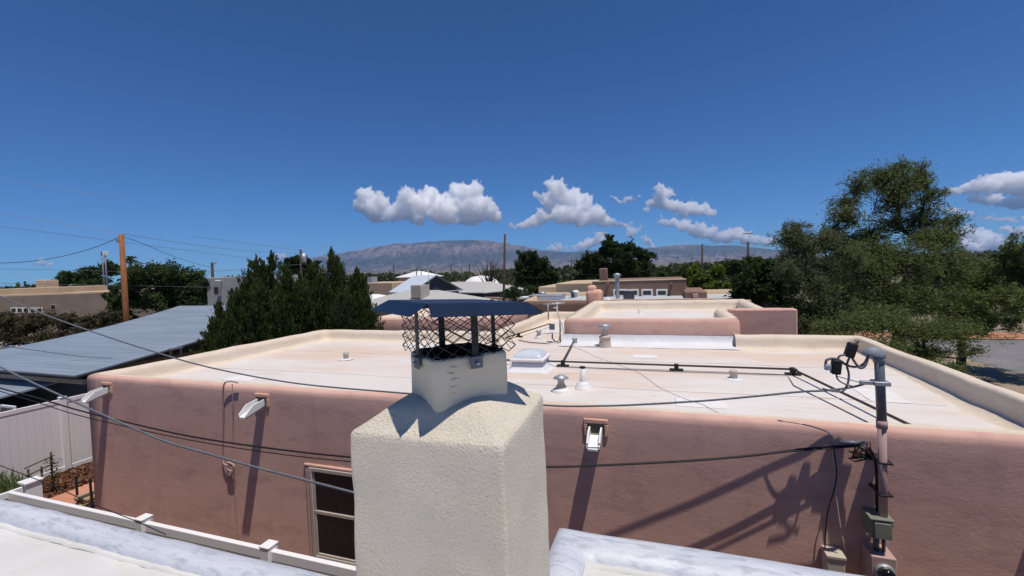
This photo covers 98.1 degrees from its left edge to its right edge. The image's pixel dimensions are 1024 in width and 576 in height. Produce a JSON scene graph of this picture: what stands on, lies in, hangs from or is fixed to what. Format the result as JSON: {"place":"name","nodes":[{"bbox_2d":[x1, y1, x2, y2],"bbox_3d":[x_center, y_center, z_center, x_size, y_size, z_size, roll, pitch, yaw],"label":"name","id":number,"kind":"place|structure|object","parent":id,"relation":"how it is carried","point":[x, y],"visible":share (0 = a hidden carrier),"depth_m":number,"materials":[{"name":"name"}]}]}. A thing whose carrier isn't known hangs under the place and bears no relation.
{"place":"outdoors","nodes":[
{"label":"outdoors","id":0,"kind":"place"},
{"bbox_2d":[48,481,93,503],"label":"patio","id":1,"kind":"structure","parent":0,"point":[67,497],"depth_m":10.17,"materials":[{"name":"brick"}]},
{"bbox_2d":[0,476,43,499],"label":"fence","id":2,"kind":"object","parent":1,"relation":"on","point":[31,486],"visible":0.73,"depth_m":6.76,"materials":[{"name":"white plastic"}]},
{"bbox_2d":[74,476,94,508],"bbox_3d":[-7.941,4.138,8.501,0.450,1.220,0.524,-1,2,19],"label":"firewood rack","id":3,"kind":"object","parent":1,"relation":"on","point":[88,496],"visible":0.12,"depth_m":8.27,"materials":[{"name":"black metal"}]},
{"bbox_2d":[168,347,182,358],"bbox_3d":[-6.939,2.947,9.311,0.038,3.419,0.283,-1,2,19],"label":"ladder","id":4,"kind":"object","parent":1,"relation":"on","point":[171,349],"visible":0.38,"depth_m":9.23,"materials":[{"name":"grey metal"}]},
{"bbox_2d":[0,465,166,534],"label":"overhead wire","id":5,"kind":"object","parent":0,"point":[85,500],"visible":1,"depth_m":5.07,"materials":[{"name":"black rubber"}]},
{"bbox_2d":[0,280,167,333],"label":"adobe house","id":6,"kind":"structure","parent":0,"point":[82,301],"depth_m":46.06,"materials":[{"name":"paint"}]},
{"bbox_2d":[50,304,56,309],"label":"window","id":7,"kind":"structure","parent":6,"relation":"in","point":[53,306],"depth_m":46.01,"materials":[{"name":"grey"}]},
{"bbox_2d":[101,251,107,288],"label":"antenna tower","id":8,"kind":"structure","parent":0,"point":[104,253],"depth_m":70.02,"materials":[{"name":"metal"}]},
{"bbox_2d":[3,283,221,287],"bbox_3d":[-23.228,-0.131,26.000,17.957,1.083,0.020,-2,2,0],"label":"overhead wire","id":9,"kind":"object","parent":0,"point":[115,285],"visible":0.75,"depth_m":25.99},
{"bbox_2d":[31,264,298,271],"bbox_3d":[-25.499,-1.328,29.996,23.341,0.807,0.040,-2,2,0],"label":"overhead wire","id":10,"kind":"object","parent":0,"point":[87,270],"visible":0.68,"depth_m":29.99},
{"bbox_2d":[0,366,353,493],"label":"power cable","id":11,"kind":"object","parent":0,"point":[200,451],"visible":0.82,"depth_m":4.35,"materials":[{"name":"rubber"}]},
{"bbox_2d":[207,275,297,326],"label":"grey building","id":12,"kind":"structure","parent":0,"point":[226,284],"depth_m":27.00,"materials":[{"name":"paint"}]},
{"bbox_2d":[369,294,386,298],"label":"white roof house","id":13,"kind":"structure","parent":0,"point":[374,296],"depth_m":32.20,"materials":[{"name":"grey"}]},
{"bbox_2d":[395,271,441,280],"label":"shed","id":14,"kind":"structure","parent":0,"point":[405,277],"depth_m":93.61,"materials":[{"name":"beige paint"}]},
{"bbox_2d":[389,275,462,293],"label":"metal gable house","id":15,"kind":"structure","parent":0,"point":[436,282],"depth_m":41.88,"materials":[{"name":"grey"}]},
{"bbox_2d":[0,342,862,575],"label":"house","id":16,"kind":"structure","parent":0,"point":[448,463],"depth_m":1.49,"materials":[{"name":"beige paint"}]},
{"bbox_2d":[370,299,544,369],"bbox_3d":[-0.203,0.153,1.623,0.499,0.236,0.506,-4,3,-33],"label":"chimney cap","id":17,"kind":"object","parent":16,"relation":"on","point":[473,309],"visible":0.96,"depth_m":1.50,"materials":[{"name":"metal"}]},
{"bbox_2d":[371,290,500,315],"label":"hip roof house","id":18,"kind":"structure","parent":0,"point":[434,294],"depth_m":26.68,"materials":[{"name":"grey paint"}]},
{"bbox_2d":[411,285,429,298],"bbox_3d":[-5.364,0.378,25.991,0.848,1.120,0.720,-1,3,34],"label":"swamp cooler","id":19,"kind":"object","parent":18,"relation":"on","point":[420,291],"visible":0.87,"depth_m":25.69,"materials":[{"name":"beige"}]},
{"bbox_2d":[113,259,818,284],"bbox_3d":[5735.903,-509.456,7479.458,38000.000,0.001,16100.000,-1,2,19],"label":"valley floor","id":20,"kind":"structure","parent":0,"point":[666,265],"depth_m":2076.58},
{"bbox_2d":[450,281,523,296],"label":"roof","id":21,"kind":"structure","parent":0,"point":[486,289],"depth_m":48.24,"materials":[{"name":"grey"}]},
{"bbox_2d":[483,297,518,301],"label":"garden wall","id":22,"kind":"structure","parent":0,"point":[500,298],"depth_m":44.61,"materials":[{"name":"beige paint"}]},
{"bbox_2d":[0,267,1023,393],"bbox_3d":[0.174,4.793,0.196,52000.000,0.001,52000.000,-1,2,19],"label":"ground","id":23,"kind":"structure","parent":0,"point":[1000,377],"depth_m":17.90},
{"bbox_2d":[1,343,26,348],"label":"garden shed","id":24,"kind":"structure","parent":23,"relation":"on","point":[3,347],"depth_m":23.49,"materials":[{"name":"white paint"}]},
{"bbox_2d":[0,466,41,500],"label":"ornamental grass","id":25,"kind":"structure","parent":23,"relation":"on","point":[5,487],"depth_m":9.90,"materials":[{"name":"green plant"}]},
{"bbox_2d":[0,393,92,485],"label":"vinyl fence","id":26,"kind":"object","parent":23,"relation":"on","point":[32,434],"visible":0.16,"depth_m":11.11,"materials":[{"name":"white"}]},
{"bbox_2d":[0,306,132,349],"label":"hedge","id":27,"kind":"object","parent":23,"relation":"on","point":[17,329],"visible":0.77,"depth_m":23.67,"materials":[{"name":"green plant"}]},
{"bbox_2d":[43,461,93,497],"bbox_3d":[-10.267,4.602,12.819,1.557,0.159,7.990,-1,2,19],"label":"mulch","id":28,"kind":"object","parent":23,"relation":"on","point":[67,483],"visible":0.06,"depth_m":10.91,"materials":[{"name":"brown wood"}]},
{"bbox_2d":[24,452,62,493],"bbox_3d":[-10.672,4.295,10.144,0.307,0.990,0.644,-1,2,19],"label":"trellis","id":29,"kind":"object","parent":28,"relation":"on","point":[51,465],"visible":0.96,"depth_m":10.23,"materials":[{"name":"brown wood"}]},
{"bbox_2d":[52,259,120,286],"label":"cottonwood tree","id":30,"kind":"object","parent":23,"relation":"on","point":[92,275],"visible":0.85,"depth_m":74.35,"materials":[{"name":"green plant"}]},
{"bbox_2d":[0,305,226,411],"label":"metal roof house","id":31,"kind":"structure","parent":23,"relation":"on","point":[162,332],"depth_m":15.13,"materials":[{"name":"grey"}]},
{"bbox_2d":[0,404,15,411],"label":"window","id":32,"kind":"structure","parent":31,"relation":"in","point":[3,408],"depth_m":11.56,"materials":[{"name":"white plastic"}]},
{"bbox_2d":[0,345,157,357],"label":"overhead wire","id":33,"kind":"object","parent":31,"relation":"attached to","point":[66,354],"visible":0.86,"depth_m":13.99,"materials":[{"name":"black rubber"}]},
{"bbox_2d":[116,234,129,321],"bbox_3d":[-19.266,1.016,22.134,0.501,7.366,0.323,0,3,46],"label":"utility pole","id":34,"kind":"object","parent":23,"relation":"on","point":[120,240],"visible":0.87,"depth_m":21.98,"materials":[{"name":"brown wood"}]},
{"bbox_2d":[0,212,115,233],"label":"overhead wire","id":35,"kind":"object","parent":34,"relation":"attached to","point":[58,222],"visible":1,"depth_m":21.99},
{"bbox_2d":[11,237,118,262],"bbox_3d":[-23.326,-1.847,21.994,7.906,1.116,0.048,-2,2,0],"label":"overhead wire","id":36,"kind":"object","parent":34,"relation":"attached to","point":[65,255],"visible":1,"depth_m":21.99,"materials":[{"name":"black rubber"}]},
{"bbox_2d":[0,226,253,258],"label":"overhead wire","id":37,"kind":"object","parent":34,"relation":"attached to","point":[125,242],"visible":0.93,"depth_m":23.00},
{"bbox_2d":[124,237,210,267],"bbox_3d":[-23.982,-2.224,31.812,0.448,1.120,21.747,-3,3,-25],"label":"overhead wire","id":38,"kind":"object","parent":34,"relation":"attached to","point":[163,252],"visible":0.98,"depth_m":29.74,"materials":[{"name":"black rubber"}]},
{"bbox_2d":[125,234,278,252],"bbox_3d":[-18.878,-2.710,29.107,1.494,0.527,14.146,-2,2,8],"label":"overhead wire","id":39,"kind":"object","parent":34,"relation":"hanging from","point":[198,245],"visible":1,"depth_m":27.02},
{"bbox_2d":[126,256,139,266],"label":"palm tree","id":40,"kind":"object","parent":23,"relation":"on","point":[129,260],"visible":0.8,"depth_m":59.89,"materials":[{"name":"green plant"}]},
{"bbox_2d":[100,256,210,318],"bbox_3d":[-21.498,1.347,27.093,6.554,6.596,3.272,-2,2,1],"label":"hackberry tree","id":41,"kind":"object","parent":23,"relation":"on","point":[161,278],"visible":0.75,"depth_m":26.48,"materials":[{"name":"green plant"}]},
{"bbox_2d":[7,491,355,575],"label":"fence","id":42,"kind":"object","parent":23,"relation":"on","point":[268,550],"visible":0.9,"depth_m":5.28,"materials":[{"name":"white plastic"}]},
{"bbox_2d":[211,262,216,277],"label":"utility pole","id":43,"kind":"object","parent":23,"relation":"on","point":[212,270],"visible":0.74,"depth_m":41.94,"materials":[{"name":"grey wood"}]},
{"bbox_2d":[188,300,244,354],"bbox_3d":[-8.996,2.572,14.002,2.326,4.478,2.160,-1,2,19],"label":"juniper tree","id":44,"kind":"object","parent":23,"relation":"on","point":[226,324],"visible":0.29,"depth_m":13.68,"materials":[{"name":"green plant"}]},
{"bbox_2d":[205,250,318,347],"bbox_3d":[-7.887,1.718,15.086,3.898,6.148,4.433,-1,2,19],"label":"juniper tree","id":45,"kind":"object","parent":23,"relation":"on","point":[256,306],"visible":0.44,"depth_m":14.06,"materials":[{"name":"green plant"}]},
{"bbox_2d":[277,254,321,279],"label":"elm tree","id":46,"kind":"object","parent":23,"relation":"on","point":[292,262],"visible":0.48,"depth_m":37.68,"materials":[{"name":"green plant"}]},
{"bbox_2d":[299,249,306,277],"bbox_3d":[-16.877,0.462,36.066,0.694,7.165,0.386,-2,2,4],"label":"utility pole","id":47,"kind":"object","parent":23,"relation":"on","point":[303,257],"visible":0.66,"depth_m":35.93,"materials":[{"name":"grey wood"}]},
{"bbox_2d":[283,246,385,334],"bbox_3d":[-5.739,1.644,15.019,3.070,6.209,3.498,-1,2,19],"label":"juniper tree","id":48,"kind":"object","parent":23,"relation":"on","point":[333,301],"visible":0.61,"depth_m":14.53,"materials":[{"name":"green plant"}]},
{"bbox_2d":[366,277,404,294],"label":"tan house","id":49,"kind":"structure","parent":23,"relation":"on","point":[382,288],"depth_m":66.17,"materials":[{"name":"paint"}]},
{"bbox_2d":[465,275,498,282],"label":"storage dome","id":50,"kind":"structure","parent":23,"relation":"on","point":[475,279],"depth_m":78.14,"materials":[{"name":"beige"}]},
{"bbox_2d":[474,256,502,281],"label":"bare tree","id":51,"kind":"object","parent":23,"relation":"on","point":[492,274],"visible":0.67,"depth_m":71.80,"materials":[{"name":"brown plant"}]},
{"bbox_2d":[502,234,505,300],"bbox_3d":[-0.505,0.276,27.075,0.555,7.086,0.172,-3,2,-19],"label":"utility pole","id":52,"kind":"object","parent":23,"relation":"on","point":[504,265],"visible":0.6,"depth_m":27.00,"materials":[{"name":"brown wood"}]},
{"bbox_2d":[0,250,1023,294],"bbox_3d":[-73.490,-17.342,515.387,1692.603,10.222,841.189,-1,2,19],"label":"distant trees","id":53,"kind":"object","parent":23,"relation":"on","point":[564,272],"visible":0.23,"depth_m":122.36,"materials":[{"name":"plant"}]},
{"bbox_2d":[499,283,540,301],"bbox_3d":[0.869,1.596,33.064,3.598,3.903,1.664,-2,2,11],"label":"bush","id":54,"kind":"object","parent":23,"relation":"on","point":[511,292],"visible":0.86,"depth_m":32.92,"materials":[{"name":"green plant"}]},
{"bbox_2d":[511,249,559,292],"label":"elm tree","id":55,"kind":"object","parent":23,"relation":"on","point":[525,264],"visible":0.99,"depth_m":47.44,"materials":[{"name":"green plant"}]},
{"bbox_2d":[81,285,1023,575],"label":"pink house","id":56,"kind":"structure","parent":23,"relation":"on","point":[955,457],"depth_m":6.01,"materials":[{"name":"paint"}]},
{"bbox_2d":[222,381,238,539],"bbox_3d":[-4.146,2.571,6.573,0.416,2.428,0.058,-1,2,19],"label":"hanging cable","id":57,"kind":"object","parent":56,"relation":"hanging from","point":[228,469],"visible":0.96,"depth_m":6.58,"materials":[{"name":"brown plastic"}]},
{"bbox_2d":[303,463,355,565],"bbox_3d":[-2.272,3.099,5.991,1.250,1.372,0.065,-1,2,19],"label":"window","id":58,"kind":"structure","parent":56,"relation":"in","point":[330,511],"depth_m":6.05,"materials":[{"name":"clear glass"}]},
{"bbox_2d":[339,352,353,360],"bbox_3d":[-3.596,1.462,9.625,0.320,0.155,0.315,-1,2,19],"label":"vent pipe","id":59,"kind":"object","parent":56,"relation":"on","point":[346,356],"visible":1,"depth_m":9.58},
{"bbox_2d":[0,391,854,467],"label":"telephone cable","id":60,"kind":"object","parent":56,"relation":"attached to","point":[546,467],"visible":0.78,"depth_m":4.58,"materials":[{"name":"black rubber"}]},
{"bbox_2d":[0,387,857,466],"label":"telephone cable","id":61,"kind":"object","parent":56,"relation":"attached to","point":[844,445],"visible":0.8,"depth_m":5.47,"materials":[{"name":"black rubber"}]},
{"bbox_2d":[507,348,555,373],"bbox_3d":[0.339,1.292,8.156,0.832,0.354,0.832,-1,2,17],"label":"skylight","id":62,"kind":"object","parent":56,"relation":"on","point":[530,360],"visible":0.99,"depth_m":7.91,"materials":[{"name":"grey plastic"}]},
{"bbox_2d":[535,330,542,338],"bbox_3d":[0.698,1.204,11.593,0.200,0.200,0.197,-1,2,19],"label":"vent pipe","id":63,"kind":"object","parent":56,"relation":"on","point":[538,335],"visible":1,"depth_m":11.54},
{"bbox_2d":[519,301,564,343],"bbox_3d":[0.901,0.859,11.535,1.214,0.877,1.913,-1,2,19],"label":"antenna mount","id":64,"kind":"object","parent":56,"relation":"on","point":[552,326],"visible":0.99,"depth_m":10.87,"materials":[{"name":"grey paint"}]},
{"bbox_2d":[552,374,569,393],"bbox_3d":[0.714,1.386,6.472,0.270,0.272,0.266,-1,2,19],"label":"roof vent","id":65,"kind":"object","parent":56,"relation":"on","point":[560,388],"visible":1,"depth_m":6.41,"materials":[{"name":"metal"}]},
{"bbox_2d":[571,338,578,346],"bbox_3d":[1.437,1.235,10.158,0.200,0.200,0.197,-1,2,19],"label":"vent pipe","id":66,"kind":"object","parent":56,"relation":"on","point":[575,343],"visible":0.91,"depth_m":10.10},
{"bbox_2d":[575,366,590,390],"bbox_3d":[1.045,1.333,6.564,0.240,0.347,0.236,-1,2,19],"label":"plumbing pipe","id":67,"kind":"object","parent":56,"relation":"on","point":[582,384],"visible":0.99,"depth_m":6.52,"materials":[{"name":"white"}]},
{"bbox_2d":[598,324,611,347],"bbox_3d":[2.076,1.064,9.951,0.300,0.532,0.295,-1,2,19],"label":"roof flue","id":68,"kind":"object","parent":56,"relation":"on","point":[604,340],"visible":0.99,"depth_m":9.86,"materials":[{"name":"metal"}]},
{"bbox_2d":[578,348,718,412],"bbox_3d":[1.998,1.407,7.610,0.165,0.007,5.237,-3,2,-12],"label":"loose wire","id":69,"kind":"object","parent":56,"relation":"on","point":[654,383],"visible":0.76,"depth_m":6.58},
{"bbox_2d":[484,323,910,423],"bbox_3d":[1.378,1.351,8.368,4.351,0.134,9.640,-3,3,-26],"label":"gas pipe","id":70,"kind":"object","parent":56,"relation":"on","point":[792,370],"visible":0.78,"depth_m":7.26,"materials":[{"name":"black metal"}]},
{"bbox_2d":[724,370,743,380],"bbox_3d":[3.407,1.331,6.837,0.280,0.137,0.276,-1,2,19],"label":"vent pipe","id":71,"kind":"object","parent":56,"relation":"on","point":[733,376],"visible":1,"depth_m":6.79,"materials":[{"name":"plastic"}]},
{"bbox_2d":[778,420,846,556],"bbox_3d":[2.780,1.891,4.113,0.546,1.311,0.066,-1,2,15],"label":"drop wire","id":72,"kind":"object","parent":56,"relation":"attached to","point":[833,473],"visible":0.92,"depth_m":4.08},
{"bbox_2d":[824,444,836,547],"bbox_3d":[2.940,1.944,4.101,0.105,1.073,0.020,-1,3,25],"label":"drop wire","id":73,"kind":"object","parent":56,"relation":"attached to","point":[830,499],"visible":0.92,"depth_m":4.10,"materials":[{"name":"black rubber"}]},
{"bbox_2d":[821,545,846,572],"bbox_3d":[2.960,2.574,4.092,0.154,0.306,0.170,-1,2,19],"label":"utility box","id":74,"kind":"object","parent":56,"relation":"attached to","point":[834,558],"visible":0.92,"depth_m":4.04,"materials":[{"name":"beige"}]},
{"bbox_2d":[859,347,893,517],"bbox_3d":[3.171,1.314,3.917,0.231,1.627,0.236,-1,2,19],"label":"service mast","id":75,"kind":"object","parent":56,"relation":"attached to","point":[879,382],"visible":0.98,"depth_m":3.82,"materials":[{"name":"grey"}]},
{"bbox_2d":[0,295,862,406],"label":"service cable","id":76,"kind":"object","parent":75,"relation":"attached to","point":[791,392],"visible":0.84,"depth_m":5.04,"materials":[{"name":"rubber"}]},
{"bbox_2d":[822,341,869,392],"bbox_3d":[2.913,0.683,3.869,0.395,0.453,0.085,-1,2,16],"label":"drip loop","id":77,"kind":"object","parent":75,"relation":"attached to","point":[835,365],"visible":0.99,"depth_m":3.86,"materials":[{"name":"black rubber"}]},
{"bbox_2d":[839,440,875,461],"bbox_3d":[3.014,1.419,3.870,0.276,0.190,0.089,-1,2,19],"label":"coiled cable","id":78,"kind":"object","parent":75,"relation":"attached to","point":[867,455],"visible":1,"depth_m":3.85,"materials":[{"name":"black rubber"}]},
{"bbox_2d":[868,447,878,511],"bbox_3d":[3.197,1.882,3.921,0.122,0.977,0.043,-3,2,-20],"label":"conduit cable","id":79,"kind":"object","parent":75,"relation":"attached to","point":[876,484],"visible":0.38,"depth_m":3.92,"materials":[{"name":"black rubber"}]},
{"bbox_2d":[861,506,894,540],"bbox_3d":[3.223,2.074,3.908,0.190,0.182,0.216,-1,2,19],"label":"breaker box","id":80,"kind":"object","parent":75,"relation":"attached to","point":[876,525],"visible":0.93,"depth_m":3.83,"materials":[{"name":"grey paint"}]},
{"bbox_2d":[861,538,896,575],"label":"electric meter","id":81,"kind":"object","parent":56,"relation":"attached to","point":[877,559],"visible":0.93,"depth_m":3.87,"materials":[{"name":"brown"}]},
{"bbox_2d":[572,233,657,279],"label":"elm tree","id":82,"kind":"object","parent":23,"relation":"on","point":[625,263],"visible":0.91,"depth_m":54.27,"materials":[{"name":"green plant"}]},
{"bbox_2d":[522,268,771,317],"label":"brown house","id":83,"kind":"structure","parent":23,"relation":"on","point":[661,288],"depth_m":24.19,"materials":[{"name":"paint"}]},
{"bbox_2d":[528,293,565,299],"bbox_3d":[1.969,0.499,24.756,1.900,0.280,1.300,-1,2,19],"label":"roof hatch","id":84,"kind":"object","parent":83,"relation":"on","point":[550,296],"visible":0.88,"depth_m":24.19,"materials":[{"name":"metal"}]},
{"bbox_2d":[613,273,620,298],"bbox_3d":[4.991,-0.002,21.046,0.440,1.425,0.433,-1,2,19],"label":"stove pipe","id":85,"kind":"object","parent":83,"relation":"on","point":[616,275],"visible":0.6,"depth_m":20.96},
{"bbox_2d":[613,289,626,296],"bbox_3d":[6.085,0.271,25.003,0.764,0.411,0.082,-1,2,19],"label":"window","id":86,"kind":"structure","parent":83,"relation":"in","point":[621,291],"depth_m":24.97,"materials":[{"name":"white paint"}]},
{"bbox_2d":[623,291,634,298],"bbox_3d":[5.620,0.381,21.372,0.483,0.468,0.615,-1,2,19],"label":"air conditioner","id":87,"kind":"object","parent":83,"relation":"on","point":[628,294],"visible":0.7,"depth_m":21.09,"materials":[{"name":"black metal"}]},
{"bbox_2d":[627,289,638,295],"bbox_3d":[6.745,0.268,24.777,0.612,0.405,0.082,-1,2,19],"label":"window","id":88,"kind":"structure","parent":83,"relation":"in","point":[636,291],"depth_m":24.70,"materials":[{"name":"white paint"}]},
{"bbox_2d":[641,289,652,295],"bbox_3d":[7.457,0.266,24.533,0.601,0.400,0.082,-1,2,19],"label":"window","id":89,"kind":"structure","parent":83,"relation":"in","point":[644,292],"depth_m":24.51,"materials":[{"name":"white paint"}]},
{"bbox_2d":[656,289,667,295],"bbox_3d":[8.186,0.263,24.282,0.589,0.396,0.082,-1,2,19],"label":"window","id":90,"kind":"structure","parent":83,"relation":"in","point":[659,292],"depth_m":24.25,"materials":[{"name":"white paint"}]},
{"bbox_2d":[651,265,692,278],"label":"shade tree","id":91,"kind":"object","parent":23,"relation":"on","point":[682,272],"visible":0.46,"depth_m":39.66,"materials":[{"name":"green plant"}]},
{"bbox_2d":[701,244,702,271],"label":"utility pole","id":92,"kind":"object","parent":23,"relation":"on","point":[702,256],"visible":0.52,"depth_m":59.91,"materials":[{"name":"brown wood"}]},
{"bbox_2d":[685,262,730,289],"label":"shade tree","id":93,"kind":"object","parent":23,"relation":"on","point":[697,277],"visible":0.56,"depth_m":26.59,"materials":[{"name":"green plant"}]},
{"bbox_2d":[715,255,766,277],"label":"shade tree","id":94,"kind":"object","parent":23,"relation":"on","point":[731,266],"visible":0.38,"depth_m":29.75,"materials":[{"name":"green plant"}]},
{"bbox_2d":[743,232,752,255],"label":"utility pole","id":95,"kind":"object","parent":23,"relation":"on","point":[747,244],"visible":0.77,"depth_m":57.92,"materials":[{"name":"brown wood"}]},
{"bbox_2d":[722,257,820,334],"bbox_3d":[10.619,1.255,18.044,3.930,5.066,2.010,-2,2,-5],"label":"shade tree","id":96,"kind":"object","parent":23,"relation":"on","point":[753,283],"visible":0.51,"depth_m":17.68,"materials":[{"name":"green plant"}]},
{"bbox_2d":[765,218,871,334],"bbox_3d":[10.697,0.699,15.471,3.548,6.415,2.124,-2,2,1],"label":"locust tree","id":97,"kind":"object","parent":23,"relation":"on","point":[797,240],"visible":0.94,"depth_m":15.33,"materials":[{"name":"green plant"}]},
{"bbox_2d":[816,277,889,302],"bbox_3d":[25.924,0.436,33.919,6.151,4.385,3.600,-2,2,5],"label":"roadside tree","id":98,"kind":"object","parent":23,"relation":"on","point":[836,281],"visible":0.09,"depth_m":33.58,"materials":[{"name":"green plant"}]},
{"bbox_2d":[812,154,992,344],"bbox_3d":[14.457,-0.716,16.607,6.176,8.863,4.935,-4,3,-44],"label":"mesquite tree","id":99,"kind":"object","parent":23,"relation":"on","point":[898,188],"visible":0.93,"depth_m":16.55,"materials":[{"name":"green plant"}]},
{"bbox_2d":[793,297,1018,375],"bbox_3d":[12.639,2.138,14.095,6.038,3.569,4.492,-1,2,19],"label":"mesquite shrub","id":100,"kind":"object","parent":23,"relation":"on","point":[880,320],"visible":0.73,"depth_m":14.25,"materials":[{"name":"green plant"}]},
{"bbox_2d":[892,274,935,314],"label":"roadside tree","id":101,"kind":"object","parent":23,"relation":"on","point":[916,281],"visible":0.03,"depth_m":35.56,"materials":[{"name":"green plant"}]},
{"bbox_2d":[829,331,1023,338],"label":"dirt verge","id":102,"kind":"structure","parent":23,"relation":"on","point":[1021,335],"depth_m":25.50,"materials":[{"name":"soil"}]},
{"bbox_2d":[931,318,996,334],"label":"roadside tree","id":103,"kind":"object","parent":102,"relation":"on","point":[974,327],"visible":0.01,"depth_m":25.66,"materials":[{"name":"green plant"}]},
{"bbox_2d":[911,254,1023,371],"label":"mesquite tree","id":104,"kind":"object","parent":23,"relation":"on","point":[1005,321],"visible":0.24,"depth_m":17.70,"materials":[{"name":"green plant"}]},
{"bbox_2d":[955,228,1023,319],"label":"mesquite tree","id":105,"kind":"object","parent":23,"relation":"on","point":[1011,273],"visible":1,"depth_m":16.36,"materials":[{"name":"green plant"}]},
{"bbox_2d":[0,0,1023,287],"label":"sky","id":106,"kind":"structure","parent":0,"point":[312,127],"materials":[{"name":"blue"}]},
{"bbox_2d":[275,240,823,275],"bbox_3d":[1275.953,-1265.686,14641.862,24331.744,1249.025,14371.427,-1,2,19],"label":"mountains","id":107,"kind":"structure","parent":0,"point":[439,256],"depth_m":16222.71,"materials":[{"name":"stone"}]},
{"bbox_2d":[519,280,598,298],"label":"tan house","id":108,"kind":"structure","parent":0,"point":[579,285],"depth_m":28.59,"materials":[{"name":"paint"}]},
{"bbox_2d":[906,338,1023,375],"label":"street","id":109,"kind":"structure","parent":0,"point":[1010,358],"depth_m":20.92,"materials":[{"name":"asphalt"}]},
{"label":"utility pole","id":110,"kind":"object","parent":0,"visible":0},
{"bbox_2d":[370,264,501,271],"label":"overhead wire","id":111,"kind":"object","parent":110,"relation":"attached to","point":[430,268],"visible":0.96,"depth_m":74.98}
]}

